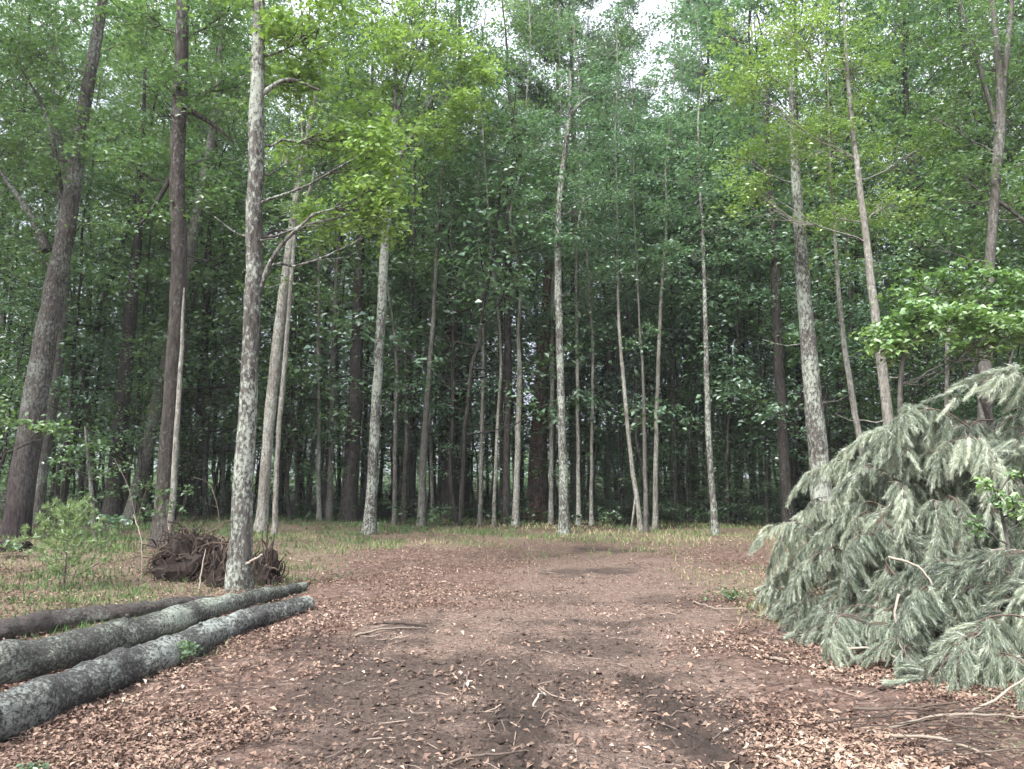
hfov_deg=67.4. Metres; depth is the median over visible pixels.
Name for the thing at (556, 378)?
understory tree
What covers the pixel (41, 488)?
oak tree
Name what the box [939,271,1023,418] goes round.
understory tree
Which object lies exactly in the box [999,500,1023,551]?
pine bough
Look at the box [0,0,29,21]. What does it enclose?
forest tree
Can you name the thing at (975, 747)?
stick
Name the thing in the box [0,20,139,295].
forest tree
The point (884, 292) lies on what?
understory tree
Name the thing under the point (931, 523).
pine bough
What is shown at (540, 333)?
forest tree
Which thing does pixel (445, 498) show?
oak tree
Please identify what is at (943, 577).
pine bough
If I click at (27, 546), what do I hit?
root wad
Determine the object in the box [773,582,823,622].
pine bough
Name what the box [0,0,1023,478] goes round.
sky
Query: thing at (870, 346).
understory tree
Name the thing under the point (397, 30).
maple tree
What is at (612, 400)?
understory tree
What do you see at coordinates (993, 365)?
understory tree
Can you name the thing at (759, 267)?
forest tree
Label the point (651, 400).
understory tree
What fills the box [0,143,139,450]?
understory tree
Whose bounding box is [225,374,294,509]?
understory tree
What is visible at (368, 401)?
understory tree
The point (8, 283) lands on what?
understory tree
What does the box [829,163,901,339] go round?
forest tree
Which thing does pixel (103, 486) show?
understory tree
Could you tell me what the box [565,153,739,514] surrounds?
forest tree
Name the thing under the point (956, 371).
understory tree
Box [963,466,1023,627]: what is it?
leafy shoot
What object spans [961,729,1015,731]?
stick
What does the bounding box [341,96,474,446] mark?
forest tree
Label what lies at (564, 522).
birch tree
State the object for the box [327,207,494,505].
understory tree
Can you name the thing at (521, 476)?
forest tree
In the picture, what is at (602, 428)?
understory tree
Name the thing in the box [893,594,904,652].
stick
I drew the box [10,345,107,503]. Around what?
understory tree
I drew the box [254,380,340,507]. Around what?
hemlock tree
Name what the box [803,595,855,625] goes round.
pine bough
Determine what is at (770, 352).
understory tree
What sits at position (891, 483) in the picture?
pine bough
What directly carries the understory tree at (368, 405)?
on the ground at (540, 737)
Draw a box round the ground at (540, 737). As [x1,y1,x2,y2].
[0,479,1023,768]
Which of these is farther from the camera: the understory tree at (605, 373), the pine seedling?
the understory tree at (605, 373)
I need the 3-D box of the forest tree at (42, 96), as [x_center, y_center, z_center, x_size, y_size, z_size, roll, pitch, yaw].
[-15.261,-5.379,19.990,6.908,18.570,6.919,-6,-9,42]
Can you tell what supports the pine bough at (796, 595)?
on the ground at (540, 737)
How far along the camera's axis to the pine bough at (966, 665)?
5.78 m
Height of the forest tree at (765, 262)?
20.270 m
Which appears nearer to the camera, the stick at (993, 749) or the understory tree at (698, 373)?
the stick at (993, 749)
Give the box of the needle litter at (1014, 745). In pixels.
[811,605,1023,768]
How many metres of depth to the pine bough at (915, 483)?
8.01 m
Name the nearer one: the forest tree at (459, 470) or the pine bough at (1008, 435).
the pine bough at (1008, 435)
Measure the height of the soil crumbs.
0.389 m
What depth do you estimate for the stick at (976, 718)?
4.79 m
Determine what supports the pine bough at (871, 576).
on the pine bough at (881, 602)
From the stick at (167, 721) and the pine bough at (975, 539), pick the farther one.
the pine bough at (975, 539)
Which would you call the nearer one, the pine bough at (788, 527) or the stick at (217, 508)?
the pine bough at (788, 527)
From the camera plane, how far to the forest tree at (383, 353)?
41.61 m
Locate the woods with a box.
[0,421,887,497]
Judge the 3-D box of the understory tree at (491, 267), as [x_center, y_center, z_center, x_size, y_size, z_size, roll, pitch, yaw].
[-1.293,-2.640,24.597,9.461,15.138,10.035,0,-7,1]
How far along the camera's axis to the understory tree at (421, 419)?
35.27 m
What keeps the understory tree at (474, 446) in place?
on the ground at (540, 737)
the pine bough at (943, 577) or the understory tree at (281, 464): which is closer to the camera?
the pine bough at (943, 577)
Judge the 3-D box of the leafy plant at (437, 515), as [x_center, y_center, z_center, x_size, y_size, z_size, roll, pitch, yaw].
[-2.549,4.275,24.684,0.987,0.610,0.875,-4,-8,32]
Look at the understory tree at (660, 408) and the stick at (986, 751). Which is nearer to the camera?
the stick at (986, 751)
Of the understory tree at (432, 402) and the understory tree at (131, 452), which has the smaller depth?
the understory tree at (131, 452)
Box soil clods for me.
[3,581,1023,768]
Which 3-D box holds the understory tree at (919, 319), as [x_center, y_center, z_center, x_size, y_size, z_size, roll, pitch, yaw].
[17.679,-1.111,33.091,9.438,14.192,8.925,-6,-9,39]
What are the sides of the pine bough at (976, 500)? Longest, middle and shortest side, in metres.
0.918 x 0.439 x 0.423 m
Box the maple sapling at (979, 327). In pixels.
[849,253,1023,454]
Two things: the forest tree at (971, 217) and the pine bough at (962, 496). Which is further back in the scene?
the forest tree at (971, 217)
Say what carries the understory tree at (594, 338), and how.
on the ground at (540, 737)
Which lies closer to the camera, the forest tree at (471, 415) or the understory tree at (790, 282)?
the understory tree at (790, 282)
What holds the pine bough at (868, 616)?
on the ground at (540, 737)
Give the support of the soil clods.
on the ground at (540, 737)
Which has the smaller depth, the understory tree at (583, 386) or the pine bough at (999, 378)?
the pine bough at (999, 378)
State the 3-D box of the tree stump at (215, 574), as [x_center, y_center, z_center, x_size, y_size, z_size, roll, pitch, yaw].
[-4.359,2.675,11.496,0.594,1.053,0.571,-4,-8,32]
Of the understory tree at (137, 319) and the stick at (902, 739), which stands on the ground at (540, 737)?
the understory tree at (137, 319)
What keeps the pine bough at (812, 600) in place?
on the ground at (540, 737)
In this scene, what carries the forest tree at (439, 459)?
on the ground at (540, 737)
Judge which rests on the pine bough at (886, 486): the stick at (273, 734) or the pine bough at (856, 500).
the pine bough at (856, 500)
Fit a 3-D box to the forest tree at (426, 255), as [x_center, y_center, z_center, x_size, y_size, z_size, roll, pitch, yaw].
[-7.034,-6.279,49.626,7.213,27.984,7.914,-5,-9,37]
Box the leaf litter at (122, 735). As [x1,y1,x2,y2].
[0,517,1023,768]
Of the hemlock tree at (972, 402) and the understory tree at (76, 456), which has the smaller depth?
the hemlock tree at (972, 402)
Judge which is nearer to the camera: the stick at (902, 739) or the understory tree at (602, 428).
the stick at (902, 739)
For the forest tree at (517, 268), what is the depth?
32.42 m
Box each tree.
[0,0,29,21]
[0,0,118,524]
[0,0,121,434]
[0,0,140,429]
[0,0,174,537]
[0,3,48,267]
[0,3,99,386]
[0,3,109,277]
[0,20,119,287]
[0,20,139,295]
[0,34,74,146]
[0,53,85,289]
[0,102,207,522]
[0,108,168,467]
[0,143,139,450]
[0,152,216,515]
[0,154,52,315]
[0,156,106,441]
[0,204,209,497]
[0,224,146,474]
[0,230,136,505]
[0,247,35,392]
[0,253,34,463]
[0,260,116,507]
[0,265,134,506]
[0,270,107,495]
[0,292,99,489]
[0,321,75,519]
[0,351,77,484]
[0,376,64,486]
[1,0,66,153]
[3,102,130,319]
[3,270,102,443]
[3,317,77,471]
[4,175,231,506]
[7,332,89,485]
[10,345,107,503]
[13,234,189,511]
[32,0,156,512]
[34,54,189,496]
[38,0,240,511]
[43,21,228,507]
[46,374,106,509]
[47,147,263,508]
[49,377,104,506]
[52,254,204,484]
[56,260,154,508]
[56,303,159,488]
[57,279,157,497]
[59,0,321,515]
[59,218,156,455]
[60,2,211,505]
[62,0,279,548]
[63,0,237,438]
[65,140,304,513]
[66,0,200,523]
[80,93,341,520]
[83,0,298,515]
[89,0,337,517]
[93,330,200,524]
[94,64,194,487]
[95,94,197,419]
[97,347,193,512]
[98,246,237,484]
[101,160,344,514]
[103,331,178,472]
[104,225,263,474]
[108,277,233,451]
[115,294,237,488]
[119,0,267,523]
[125,106,271,413]
[133,236,267,448]
[136,193,325,518]
[137,157,347,465]
[137,300,263,476]
[139,72,296,351]
[148,2,291,506]
[149,132,378,506]
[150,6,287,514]
[153,306,255,482]
[158,57,468,518]
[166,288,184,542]
[171,0,326,505]
[177,0,428,591]
[178,232,340,471]
[178,275,277,507]
[190,139,420,518]
[191,0,415,514]
[192,168,425,509]
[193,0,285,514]
[193,291,307,459]
[193,367,260,489]
[195,233,261,484]
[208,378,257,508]
[209,330,282,489]
[210,258,316,465]
[211,270,316,462]
[216,62,351,504]
[221,185,369,494]
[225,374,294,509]
[226,9,349,534]
[233,257,364,501]
[237,1,374,531]
[238,14,410,506]
[240,241,341,452]
[242,35,361,462]
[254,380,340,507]
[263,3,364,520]
[265,298,344,506]
[266,152,477,499]
[266,217,495,519]
[274,93,373,501]
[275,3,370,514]
[275,335,392,510]
[275,351,384,510]
[279,372,322,500]
[282,284,420,506]
[283,336,387,486]
[289,353,368,498]
[291,393,341,492]
[292,156,374,441]
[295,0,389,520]
[295,246,389,462]
[296,215,488,444]
[304,51,616,525]
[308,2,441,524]
[308,17,439,521]
[309,294,420,469]
[309,341,400,500]
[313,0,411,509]
[315,95,434,508]
[322,0,464,507]
[322,110,422,325]
[322,258,458,484]
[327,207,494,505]
[329,0,528,517]
[331,0,508,534]
[332,0,510,522]
[335,46,568,516]
[336,335,436,465]
[338,234,528,506]
[339,203,570,512]
[340,114,467,504]
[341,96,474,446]
[341,242,431,493]
[343,55,619,523]
[347,254,440,481]
[358,390,437,512]
[363,169,515,512]
[363,194,532,470]
[368,0,547,512]
[371,250,514,513]
[372,86,476,401]
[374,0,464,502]
[376,71,426,499]
[378,408,427,479]
[383,380,460,480]
[387,335,487,471]
[389,294,490,463]
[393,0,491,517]
[394,54,541,500]
[401,0,507,526]
[401,282,531,515]
[402,0,507,519]
[403,66,531,491]
[410,132,543,506]
[410,316,529,517]
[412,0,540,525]
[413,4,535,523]
[416,342,539,515]
[417,371,478,484]
[430,224,614,449]
[432,210,568,515]
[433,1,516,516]
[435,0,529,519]
[438,142,542,501]
[441,241,589,466]
[447,132,587,432]
[451,0,571,525]
[458,379,521,514]
[460,108,589,504]
[464,183,494,494]
[464,353,557,505]
[471,138,600,499]
[473,139,563,505]
[473,150,532,498]
[476,0,592,526]
[480,138,631,400]
[481,243,640,461]
[484,145,749,523]
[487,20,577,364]
[487,207,718,518]
[488,1,596,518]
[493,258,614,503]
[494,40,637,534]
[494,118,723,522]
[496,148,672,520]
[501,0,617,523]
[510,331,613,478]
[510,344,581,480]
[511,269,633,478]
[513,260,617,448]
[514,248,647,464]
[514,294,637,519]
[515,253,633,476]
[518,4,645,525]
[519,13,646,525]
[520,142,612,363]
[523,330,627,524]
[526,250,678,492]
[528,222,696,508]
[531,83,841,521]
[533,152,630,466]
[535,180,626,502]
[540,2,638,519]
[541,0,698,530]
[556,256,699,486]
[560,0,722,532]
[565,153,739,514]
[566,327,680,501]
[567,175,662,508]
[568,326,673,519]
[568,351,640,470]
[569,136,684,504]
[569,191,641,493]
[575,95,838,518]
[576,102,754,523]
[578,178,635,485]
[581,101,765,515]
[581,308,662,507]
[581,379,662,524]
[583,300,701,516]
[586,309,680,509]
[590,0,871,523]
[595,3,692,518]
[600,331,720,523]
[601,282,715,467]
[601,396,662,516]
[603,0,737,530]
[605,315,718,505]
[606,98,818,522]
[608,105,695,498]
[609,0,764,535]
[609,215,836,524]
[612,333,779,525]
[621,246,759,512]
[623,94,854,519]
[625,216,793,485]
[630,130,817,461]
[631,272,732,471]
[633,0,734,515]
[638,175,792,431]
[647,288,779,524]
[648,242,798,519]
[659,322,780,528]
[660,262,770,514]
[661,213,819,514]
[664,243,834,482]
[665,134,790,369]
[669,0,936,520]
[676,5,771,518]
[677,296,796,514]
[686,184,910,503]
[689,253,810,523]
[693,0,969,483]
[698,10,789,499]
[703,0,847,529]
[703,0,858,533]
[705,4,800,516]
[713,130,968,491]
[715,277,863,503]
[718,0,990,453]
[718,332,809,527]
[719,230,918,470]
[725,100,866,431]
[726,235,925,506]
[726,327,850,521]
[729,112,974,456]
[730,74,968,466]
[732,250,811,463]
[735,323,794,489]
[757,96,1023,507]
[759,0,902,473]
[761,0,1023,413]
[765,228,897,483]
[766,0,1022,425]
[768,125,1023,434]
[769,276,864,451]
[769,303,868,468]
[770,230,907,437]
[774,0,900,506]
[774,47,891,314]
[774,139,839,477]
[775,398,835,482]
[779,15,957,387]
[780,262,952,455]
[786,236,935,465]
[787,0,1022,433]
[790,261,908,450]
[792,291,897,466]
[793,190,952,454]
[795,317,893,484]
[798,8,1019,414]
[804,338,877,477]
[806,295,932,462]
[820,261,914,461]
[825,327,906,469]
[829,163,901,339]
[837,0,1020,394]
[844,199,1020,510]
[847,0,1023,556]
[851,0,1023,427]
[855,292,973,464]
[859,192,1023,513]
[860,0,1023,363]
[862,184,1019,416]
[865,173,1023,421]
[866,316,961,519]
[868,72,1023,423]
[868,263,944,439]
[869,0,1023,416]
[869,272,970,402]
[878,146,1023,423]
[885,196,971,386]
[900,73,1023,413]
[909,0,1023,374]
[915,343,974,419]
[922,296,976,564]
[924,0,1023,247]
[930,0,1023,245]
[933,247,1023,439]
[936,0,1022,246]
[936,314,1023,519]
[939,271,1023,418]
[939,340,1023,505]
[945,4,1023,193]
[947,2,1023,288]
[947,175,1022,376]
[958,44,1023,286]
[971,104,1023,233]
[1004,24,1023,58]
[1007,75,1023,231]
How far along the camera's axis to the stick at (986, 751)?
4.26 m
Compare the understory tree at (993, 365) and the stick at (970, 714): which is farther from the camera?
the understory tree at (993, 365)
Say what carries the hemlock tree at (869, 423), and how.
on the ground at (540, 737)
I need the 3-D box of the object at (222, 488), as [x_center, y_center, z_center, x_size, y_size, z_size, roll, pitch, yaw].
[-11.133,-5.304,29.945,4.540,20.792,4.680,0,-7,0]
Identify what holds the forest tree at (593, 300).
on the ground at (540, 737)
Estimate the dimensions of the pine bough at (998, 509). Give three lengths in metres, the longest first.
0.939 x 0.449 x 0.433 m
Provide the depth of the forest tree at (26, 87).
30.56 m
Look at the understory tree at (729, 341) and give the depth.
28.38 m
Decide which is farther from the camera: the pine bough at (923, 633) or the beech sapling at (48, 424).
the beech sapling at (48, 424)
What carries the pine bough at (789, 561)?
on the pine bough
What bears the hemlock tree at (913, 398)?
on the ground at (540, 737)
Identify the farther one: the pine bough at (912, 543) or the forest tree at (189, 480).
the forest tree at (189, 480)
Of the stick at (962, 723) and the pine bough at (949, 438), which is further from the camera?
the pine bough at (949, 438)
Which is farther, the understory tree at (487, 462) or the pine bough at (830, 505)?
the understory tree at (487, 462)
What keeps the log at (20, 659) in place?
on the ground at (540, 737)
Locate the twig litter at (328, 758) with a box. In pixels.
[0,531,1023,768]
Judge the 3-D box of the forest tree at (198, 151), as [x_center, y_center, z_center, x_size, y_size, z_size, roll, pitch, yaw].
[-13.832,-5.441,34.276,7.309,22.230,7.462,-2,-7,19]
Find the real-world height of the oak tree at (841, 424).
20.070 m
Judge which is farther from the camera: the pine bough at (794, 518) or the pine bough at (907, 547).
the pine bough at (794, 518)
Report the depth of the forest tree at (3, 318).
33.16 m
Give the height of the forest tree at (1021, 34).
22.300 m
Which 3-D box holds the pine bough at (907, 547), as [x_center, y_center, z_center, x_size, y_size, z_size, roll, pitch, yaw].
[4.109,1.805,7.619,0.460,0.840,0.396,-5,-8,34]
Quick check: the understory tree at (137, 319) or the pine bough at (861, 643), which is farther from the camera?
the understory tree at (137, 319)
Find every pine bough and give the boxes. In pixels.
[748,521,815,554]
[750,587,782,610]
[753,573,788,594]
[760,598,791,619]
[763,528,812,604]
[763,588,786,611]
[769,605,792,620]
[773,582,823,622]
[774,558,796,601]
[775,544,802,574]
[775,592,805,625]
[777,502,822,564]
[777,593,822,632]
[781,548,845,604]
[783,617,836,646]
[786,455,875,508]
[787,561,819,613]
[793,610,856,633]
[794,517,862,565]
[795,540,816,568]
[799,496,826,540]
[800,567,829,593]
[802,537,835,594]
[802,604,881,641]
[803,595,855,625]
[804,500,898,554]
[805,588,822,616]
[807,500,830,531]
[809,487,884,535]
[809,509,829,543]
[814,575,853,613]
[815,543,839,587]
[817,548,838,593]
[817,574,864,606]
[820,615,879,669]
[822,610,856,628]
[827,485,865,523]
[827,493,850,522]
[829,527,860,589]
[830,404,978,509]
[830,466,889,497]
[834,472,900,510]
[836,425,920,464]
[839,511,878,563]
[839,528,885,610]
[839,553,878,607]
[840,530,897,583]
[842,621,877,653]
[843,623,887,659]
[845,489,885,510]
[846,621,887,656]
[848,637,906,667]
[849,541,916,609]
[852,470,890,500]
[852,613,874,628]
[854,499,909,583]
[854,558,920,637]
[856,582,890,612]
[857,474,895,510]
[857,606,900,651]
[860,516,964,581]
[860,567,894,605]
[863,448,948,499]
[865,560,902,604]
[869,460,920,509]
[870,543,913,589]
[871,435,952,469]
[871,494,942,568]
[872,464,910,506]
[872,600,904,638]
[878,557,1003,598]
[879,427,938,478]
[881,481,921,557]
[881,617,928,666]
[881,658,924,688]
[884,479,927,529]
[884,572,983,619]
[884,584,948,631]
[885,606,956,670]
[886,542,944,646]
[893,585,979,643]
[893,643,930,686]
[894,403,962,479]
[895,449,966,509]
[895,581,977,650]
[901,472,949,528]
[902,529,948,584]
[903,597,1008,678]
[909,518,944,538]
[910,499,959,567]
[912,439,952,507]
[915,481,972,510]
[915,530,971,578]
[915,619,941,649]
[917,547,1023,608]
[919,363,1023,423]
[920,425,963,468]
[921,446,1023,525]
[922,635,940,651]
[924,630,984,680]
[925,440,973,493]
[926,654,959,683]
[927,444,949,508]
[928,673,948,688]
[933,566,1018,624]
[938,495,976,556]
[939,492,1003,516]
[942,566,1023,625]
[942,583,995,657]
[943,469,978,517]
[944,648,990,693]
[947,435,1015,550]
[948,565,1021,616]
[952,419,1001,503]
[953,509,990,558]
[955,475,978,503]
[963,438,1021,494]
[964,524,993,561]
[964,561,1023,641]
[964,625,1023,690]
[965,536,999,553]
[966,471,1023,515]
[974,496,1019,551]
[974,614,1023,668]
[974,653,1023,683]
[975,495,1017,524]
[981,652,1023,711]
[985,414,1023,444]
[985,553,1022,599]
[986,428,1023,479]
[988,438,1023,476]
[988,529,1004,555]
[990,603,1012,643]
[992,591,1023,648]
[996,427,1023,454]
[998,487,1023,528]
[998,587,1023,609]
[999,426,1023,457]
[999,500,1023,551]
[1010,528,1023,555]
[1012,405,1023,426]
[1012,445,1023,478]
[1019,455,1023,479]
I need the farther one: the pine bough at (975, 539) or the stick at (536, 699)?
the pine bough at (975, 539)
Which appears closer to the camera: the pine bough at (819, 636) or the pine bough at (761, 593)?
the pine bough at (819, 636)
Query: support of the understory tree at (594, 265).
on the ground at (540, 737)
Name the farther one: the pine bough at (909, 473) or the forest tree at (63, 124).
the forest tree at (63, 124)
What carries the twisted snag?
on the ground at (540, 737)
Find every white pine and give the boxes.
[474,0,691,519]
[632,0,820,507]
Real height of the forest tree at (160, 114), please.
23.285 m
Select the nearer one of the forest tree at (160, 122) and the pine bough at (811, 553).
the pine bough at (811, 553)
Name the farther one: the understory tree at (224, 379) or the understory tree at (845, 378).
the understory tree at (224, 379)
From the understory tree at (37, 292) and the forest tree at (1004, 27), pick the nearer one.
the understory tree at (37, 292)
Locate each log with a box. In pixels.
[0,582,307,687]
[0,595,215,640]
[0,595,313,740]
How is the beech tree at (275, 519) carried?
on the ground at (540, 737)
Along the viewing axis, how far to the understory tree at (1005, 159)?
26.32 m
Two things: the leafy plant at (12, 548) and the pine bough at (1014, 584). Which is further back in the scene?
the leafy plant at (12, 548)
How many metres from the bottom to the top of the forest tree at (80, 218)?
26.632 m
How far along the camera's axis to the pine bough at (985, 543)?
7.76 m
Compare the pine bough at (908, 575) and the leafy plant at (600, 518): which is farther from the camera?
the leafy plant at (600, 518)
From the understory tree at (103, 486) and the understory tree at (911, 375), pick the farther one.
the understory tree at (103, 486)
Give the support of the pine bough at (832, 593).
on the ground at (540, 737)
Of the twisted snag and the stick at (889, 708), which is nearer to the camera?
the stick at (889, 708)
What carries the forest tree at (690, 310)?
on the ground at (540, 737)
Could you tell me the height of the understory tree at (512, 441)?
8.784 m
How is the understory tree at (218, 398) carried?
on the ground at (540, 737)
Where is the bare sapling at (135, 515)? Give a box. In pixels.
[114,459,147,564]
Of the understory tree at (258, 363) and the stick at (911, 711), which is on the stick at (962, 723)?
the stick at (911, 711)
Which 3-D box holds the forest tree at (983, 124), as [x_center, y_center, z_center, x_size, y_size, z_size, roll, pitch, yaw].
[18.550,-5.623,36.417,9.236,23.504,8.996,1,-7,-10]
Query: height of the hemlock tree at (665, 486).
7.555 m
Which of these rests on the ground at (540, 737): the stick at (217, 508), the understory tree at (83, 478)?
the understory tree at (83, 478)
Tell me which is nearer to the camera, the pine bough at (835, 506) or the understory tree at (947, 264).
the pine bough at (835, 506)
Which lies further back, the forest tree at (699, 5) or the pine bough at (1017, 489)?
the forest tree at (699, 5)
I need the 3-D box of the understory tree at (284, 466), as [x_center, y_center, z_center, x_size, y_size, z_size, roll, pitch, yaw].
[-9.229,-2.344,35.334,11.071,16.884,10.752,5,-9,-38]
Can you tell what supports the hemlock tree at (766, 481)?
on the ground at (540, 737)
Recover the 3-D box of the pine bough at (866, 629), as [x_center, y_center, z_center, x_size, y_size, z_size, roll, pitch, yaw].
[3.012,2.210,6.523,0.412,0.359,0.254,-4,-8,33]
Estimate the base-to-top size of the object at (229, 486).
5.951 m
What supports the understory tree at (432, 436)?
on the ground at (540, 737)
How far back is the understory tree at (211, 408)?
35.00 m
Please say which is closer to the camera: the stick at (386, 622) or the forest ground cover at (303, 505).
the stick at (386, 622)
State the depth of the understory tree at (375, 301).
36.55 m
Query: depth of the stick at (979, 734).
4.52 m
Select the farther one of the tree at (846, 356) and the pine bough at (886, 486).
the tree at (846, 356)
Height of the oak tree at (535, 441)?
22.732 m
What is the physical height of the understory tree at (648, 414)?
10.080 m
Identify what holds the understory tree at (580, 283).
on the ground at (540, 737)
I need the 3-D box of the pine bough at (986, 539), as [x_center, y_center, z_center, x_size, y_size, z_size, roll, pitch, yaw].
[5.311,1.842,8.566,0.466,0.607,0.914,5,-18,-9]
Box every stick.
[130,719,210,732]
[133,514,141,581]
[193,477,221,548]
[198,549,205,590]
[245,554,262,564]
[255,730,298,744]
[354,627,421,635]
[367,621,426,626]
[402,668,442,674]
[437,749,528,767]
[459,671,469,700]
[532,688,545,706]
[692,601,746,609]
[770,656,797,661]
[770,753,788,765]
[825,706,943,722]
[833,646,922,659]
[846,714,948,727]
[848,720,963,743]
[853,701,959,710]
[864,739,948,755]
[866,727,910,738]
[871,706,989,728]
[879,702,950,720]
[880,699,931,710]
[884,734,991,756]
[886,713,1023,728]
[888,556,936,596]
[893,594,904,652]
[906,727,1023,734]
[908,711,996,724]
[911,704,993,725]
[920,726,1019,745]
[921,702,1023,710]
[922,713,1014,753]
[925,711,1023,733]
[925,728,997,762]
[928,726,997,760]
[933,730,1023,753]
[936,731,1023,740]
[937,708,988,728]
[948,734,992,750]
[955,710,1023,713]
[955,747,1023,755]
[956,729,1023,767]
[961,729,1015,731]
[964,730,1001,755]
[965,723,1023,729]
[971,678,1023,712]
[978,714,1023,718]
[992,547,1022,551]
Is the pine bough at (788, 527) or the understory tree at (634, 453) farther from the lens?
the understory tree at (634, 453)
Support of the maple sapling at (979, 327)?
on the ground at (540, 737)
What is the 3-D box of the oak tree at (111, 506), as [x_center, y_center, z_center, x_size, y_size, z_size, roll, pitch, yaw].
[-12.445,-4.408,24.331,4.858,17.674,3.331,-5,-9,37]
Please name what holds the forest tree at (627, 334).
on the ground at (540, 737)
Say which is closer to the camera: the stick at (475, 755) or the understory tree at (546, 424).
the stick at (475, 755)
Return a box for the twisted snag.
[960,349,1013,546]
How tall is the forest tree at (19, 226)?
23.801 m
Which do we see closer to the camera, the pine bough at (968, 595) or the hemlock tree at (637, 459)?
the pine bough at (968, 595)
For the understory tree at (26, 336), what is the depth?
35.72 m
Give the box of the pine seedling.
[11,494,122,587]
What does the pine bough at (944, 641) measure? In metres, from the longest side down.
1.329 x 0.637 x 0.587 m
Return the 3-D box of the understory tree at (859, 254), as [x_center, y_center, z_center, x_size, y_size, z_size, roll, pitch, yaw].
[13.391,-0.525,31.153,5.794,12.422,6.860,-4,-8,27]
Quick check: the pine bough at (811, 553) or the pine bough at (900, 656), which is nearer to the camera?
the pine bough at (900, 656)
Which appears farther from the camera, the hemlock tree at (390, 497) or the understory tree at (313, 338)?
the understory tree at (313, 338)
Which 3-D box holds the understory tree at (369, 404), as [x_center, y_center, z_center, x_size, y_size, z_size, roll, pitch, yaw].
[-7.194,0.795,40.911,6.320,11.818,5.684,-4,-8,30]
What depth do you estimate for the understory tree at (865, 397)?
23.78 m
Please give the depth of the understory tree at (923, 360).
34.81 m
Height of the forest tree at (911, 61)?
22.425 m
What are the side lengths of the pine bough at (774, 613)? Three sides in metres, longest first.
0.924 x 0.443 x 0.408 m
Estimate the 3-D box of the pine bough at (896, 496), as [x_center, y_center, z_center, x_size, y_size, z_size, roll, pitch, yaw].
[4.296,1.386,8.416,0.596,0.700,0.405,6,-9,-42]
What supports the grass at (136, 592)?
on the ground at (540, 737)
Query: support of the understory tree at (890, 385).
on the ground at (540, 737)
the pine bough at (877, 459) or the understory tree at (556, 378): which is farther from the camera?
the understory tree at (556, 378)
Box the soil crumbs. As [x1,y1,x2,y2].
[0,545,1023,768]
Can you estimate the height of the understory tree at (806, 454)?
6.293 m
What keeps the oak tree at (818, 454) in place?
on the ground at (540, 737)
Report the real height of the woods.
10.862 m
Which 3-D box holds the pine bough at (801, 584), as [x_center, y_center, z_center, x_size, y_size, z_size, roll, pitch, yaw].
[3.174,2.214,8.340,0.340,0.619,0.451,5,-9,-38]
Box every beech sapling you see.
[0,394,80,456]
[41,426,136,539]
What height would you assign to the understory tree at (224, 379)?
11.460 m
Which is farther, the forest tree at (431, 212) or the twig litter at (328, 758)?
the forest tree at (431, 212)
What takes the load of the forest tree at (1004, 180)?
on the ground at (540, 737)
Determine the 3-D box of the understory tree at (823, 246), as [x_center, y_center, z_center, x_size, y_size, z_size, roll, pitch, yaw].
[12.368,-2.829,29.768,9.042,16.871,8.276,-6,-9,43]
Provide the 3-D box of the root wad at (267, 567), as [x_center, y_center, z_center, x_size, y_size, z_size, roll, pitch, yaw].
[-3.784,2.674,11.733,0.774,1.178,0.591,3,-8,-23]
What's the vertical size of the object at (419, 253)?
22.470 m
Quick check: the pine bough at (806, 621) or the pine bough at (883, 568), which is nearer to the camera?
the pine bough at (806, 621)
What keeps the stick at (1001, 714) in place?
on the leaf litter at (122, 735)
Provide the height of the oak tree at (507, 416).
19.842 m
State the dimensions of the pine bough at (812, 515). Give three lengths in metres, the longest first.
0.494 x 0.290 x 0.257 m
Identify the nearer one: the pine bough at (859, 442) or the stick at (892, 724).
the stick at (892, 724)
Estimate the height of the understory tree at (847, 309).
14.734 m
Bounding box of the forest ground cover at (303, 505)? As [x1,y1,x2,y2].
[0,481,972,527]
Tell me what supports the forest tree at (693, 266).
on the ground at (540, 737)
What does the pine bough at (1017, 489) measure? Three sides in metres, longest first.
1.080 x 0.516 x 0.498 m
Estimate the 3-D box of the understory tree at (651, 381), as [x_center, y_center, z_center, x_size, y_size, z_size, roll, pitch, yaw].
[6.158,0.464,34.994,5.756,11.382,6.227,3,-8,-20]
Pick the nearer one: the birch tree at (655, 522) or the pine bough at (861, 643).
the pine bough at (861, 643)
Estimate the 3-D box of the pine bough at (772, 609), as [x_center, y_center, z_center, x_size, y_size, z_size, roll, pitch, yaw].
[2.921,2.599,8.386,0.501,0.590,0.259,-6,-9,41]
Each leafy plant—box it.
[0,540,23,558]
[15,760,48,768]
[87,513,128,534]
[122,484,199,553]
[176,640,202,666]
[416,508,451,526]
[599,511,620,530]
[697,585,757,602]
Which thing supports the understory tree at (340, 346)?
on the ground at (540, 737)
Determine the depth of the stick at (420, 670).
6.42 m
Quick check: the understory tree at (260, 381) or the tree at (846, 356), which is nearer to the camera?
the tree at (846, 356)
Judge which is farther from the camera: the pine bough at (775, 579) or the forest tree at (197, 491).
the forest tree at (197, 491)
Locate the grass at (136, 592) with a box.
[0,510,958,662]
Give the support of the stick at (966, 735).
on the stick at (935, 745)
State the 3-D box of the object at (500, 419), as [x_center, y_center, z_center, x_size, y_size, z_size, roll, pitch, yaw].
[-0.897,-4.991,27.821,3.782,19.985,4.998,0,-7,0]
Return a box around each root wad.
[0,539,38,551]
[122,503,254,581]
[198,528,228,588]
[252,521,288,585]
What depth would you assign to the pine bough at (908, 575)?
6.75 m

